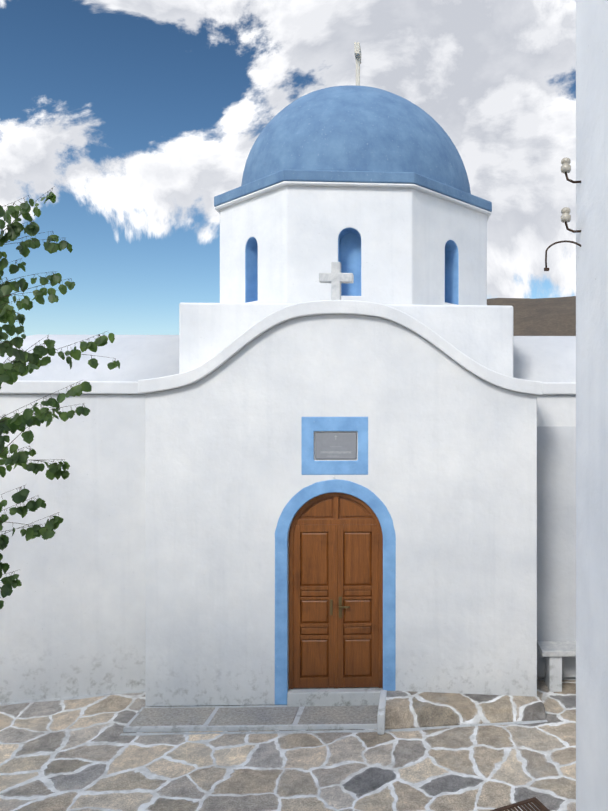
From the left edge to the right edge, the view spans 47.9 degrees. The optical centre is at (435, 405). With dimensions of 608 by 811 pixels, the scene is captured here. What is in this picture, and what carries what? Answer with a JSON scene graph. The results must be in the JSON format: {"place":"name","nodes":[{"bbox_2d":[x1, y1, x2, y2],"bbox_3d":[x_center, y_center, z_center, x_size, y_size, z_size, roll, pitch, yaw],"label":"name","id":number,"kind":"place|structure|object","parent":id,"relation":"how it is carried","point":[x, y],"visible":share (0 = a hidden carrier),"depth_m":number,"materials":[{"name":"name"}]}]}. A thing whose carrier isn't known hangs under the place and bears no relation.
{"place":"outdoors","nodes":[
{"label":"outdoors","id":0,"kind":"place"},
{"bbox_2d":[0,680,575,810],"bbox_3d":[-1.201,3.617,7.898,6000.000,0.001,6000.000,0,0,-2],"label":"ground","id":1,"kind":"structure","parent":0,"point":[74,755],"depth_m":6.67,"materials":[{"name":"beige stone"}]},
{"bbox_2d":[0,186,119,608],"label":"tree","id":2,"kind":"object","parent":1,"relation":"on","point":[11,371],"visible":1,"depth_m":3.96,"materials":[{"name":"green plant"}]},
{"bbox_2d":[123,705,378,731],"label":"step","id":3,"kind":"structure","parent":1,"relation":"on","point":[214,718],"depth_m":7.54,"materials":[{"name":"stone"}]},
{"bbox_2d":[0,314,575,705],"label":"facade wall","id":4,"kind":"structure","parent":1,"relation":"on","point":[148,567],"depth_m":7.93,"materials":[{"name":"white paint"}]},
{"bbox_2d":[289,492,382,688],"bbox_3d":[-1.197,2.215,7.988,1.125,2.355,0.140,0,0,-2],"label":"church door","id":5,"kind":"structure","parent":4,"relation":"attached to","point":[335,589],"depth_m":7.97,"materials":[{"name":"brown wood"}]},
{"bbox_2d":[138,262,542,706],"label":"facade trim","id":6,"kind":"structure","parent":4,"relation":"attached to","point":[335,445],"depth_m":7.88,"materials":[{"name":"paint"}]},
{"bbox_2d":[0,334,575,676],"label":"walls","id":7,"kind":"structure","parent":1,"relation":"on","point":[547,359],"depth_m":8.76,"materials":[{"name":"white paint"}]},
{"bbox_2d":[220,186,486,304],"bbox_3d":[-1.235,-1.918,10.538,3.899,1.850,3.899,0,0,-4],"label":"dome drum","id":8,"kind":"object","parent":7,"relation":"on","point":[383,245],"visible":0.69,"depth_m":8.69,"materials":[{"name":"white paint"}]},
{"bbox_2d":[214,169,491,220],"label":"cornice","id":9,"kind":"structure","parent":8,"relation":"on","point":[284,177],"depth_m":8.59,"materials":[{"name":"blue paint"}]},
{"bbox_2d":[241,85,470,193],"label":"church dome","id":10,"kind":"structure","parent":9,"relation":"on","point":[350,128],"depth_m":9.05,"materials":[{"name":"blue paint"}]},
{"bbox_2d":[354,42,360,85],"bbox_3d":[-1.235,-5.286,10.538,0.120,0.920,0.320,0,0,-2],"label":"cross","id":11,"kind":"object","parent":10,"relation":"on","point":[357,50],"visible":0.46,"depth_m":10.51,"materials":[{"name":"white metal"}]},
{"bbox_2d":[0,678,575,735],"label":"stone paving","id":12,"kind":"structure","parent":1,"relation":"on","point":[279,732],"depth_m":7.42,"materials":[{"name":"grey stone"}]},
{"bbox_2d":[377,690,545,734],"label":"flagstone paving","id":13,"kind":"structure","parent":1,"relation":"on","point":[403,709],"depth_m":7.62,"materials":[{"name":"beige stone"}]},
{"bbox_2d":[490,797,549,810],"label":"drain grate","id":14,"kind":"object","parent":1,"relation":"on","point":[536,802],"visible":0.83,"depth_m":5.97,"materials":[{"name":"black metal"}]},
{"bbox_2d":[537,641,575,691],"bbox_3d":[2.207,3.352,8.573,1.750,0.530,0.440,0,0,-2],"label":"marble bench","id":15,"kind":"object","parent":1,"relation":"on","point":[553,653],"visible":0.77,"depth_m":8.38,"materials":[{"name":"white stone"}]},
{"bbox_2d":[576,0,607,810],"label":"house wall","id":16,"kind":"structure","parent":1,"relation":"on","point":[592,412],"depth_m":3.56,"materials":[{"name":"white paint"}]},
{"bbox_2d":[544,157,580,270],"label":"electrical insulators","id":17,"kind":"object","parent":16,"relation":"attached to","point":[565,211],"visible":0.96,"depth_m":3.74,"materials":[{"name":"ceramic"}]},
{"bbox_2d":[0,0,575,341],"label":"sky","id":18,"kind":"structure","parent":0,"point":[138,114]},
{"bbox_2d":[179,302,512,376],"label":"church crossing block","id":19,"kind":"structure","parent":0,"point":[482,335],"depth_m":8.49,"materials":[{"name":"white paint"}]},
{"bbox_2d":[487,296,575,335],"bbox_3d":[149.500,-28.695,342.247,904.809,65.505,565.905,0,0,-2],"label":"hill","id":20,"kind":"structure","parent":0,"point":[556,316],"depth_m":258.48,"materials":[{"name":"brown soil"}]}
]}

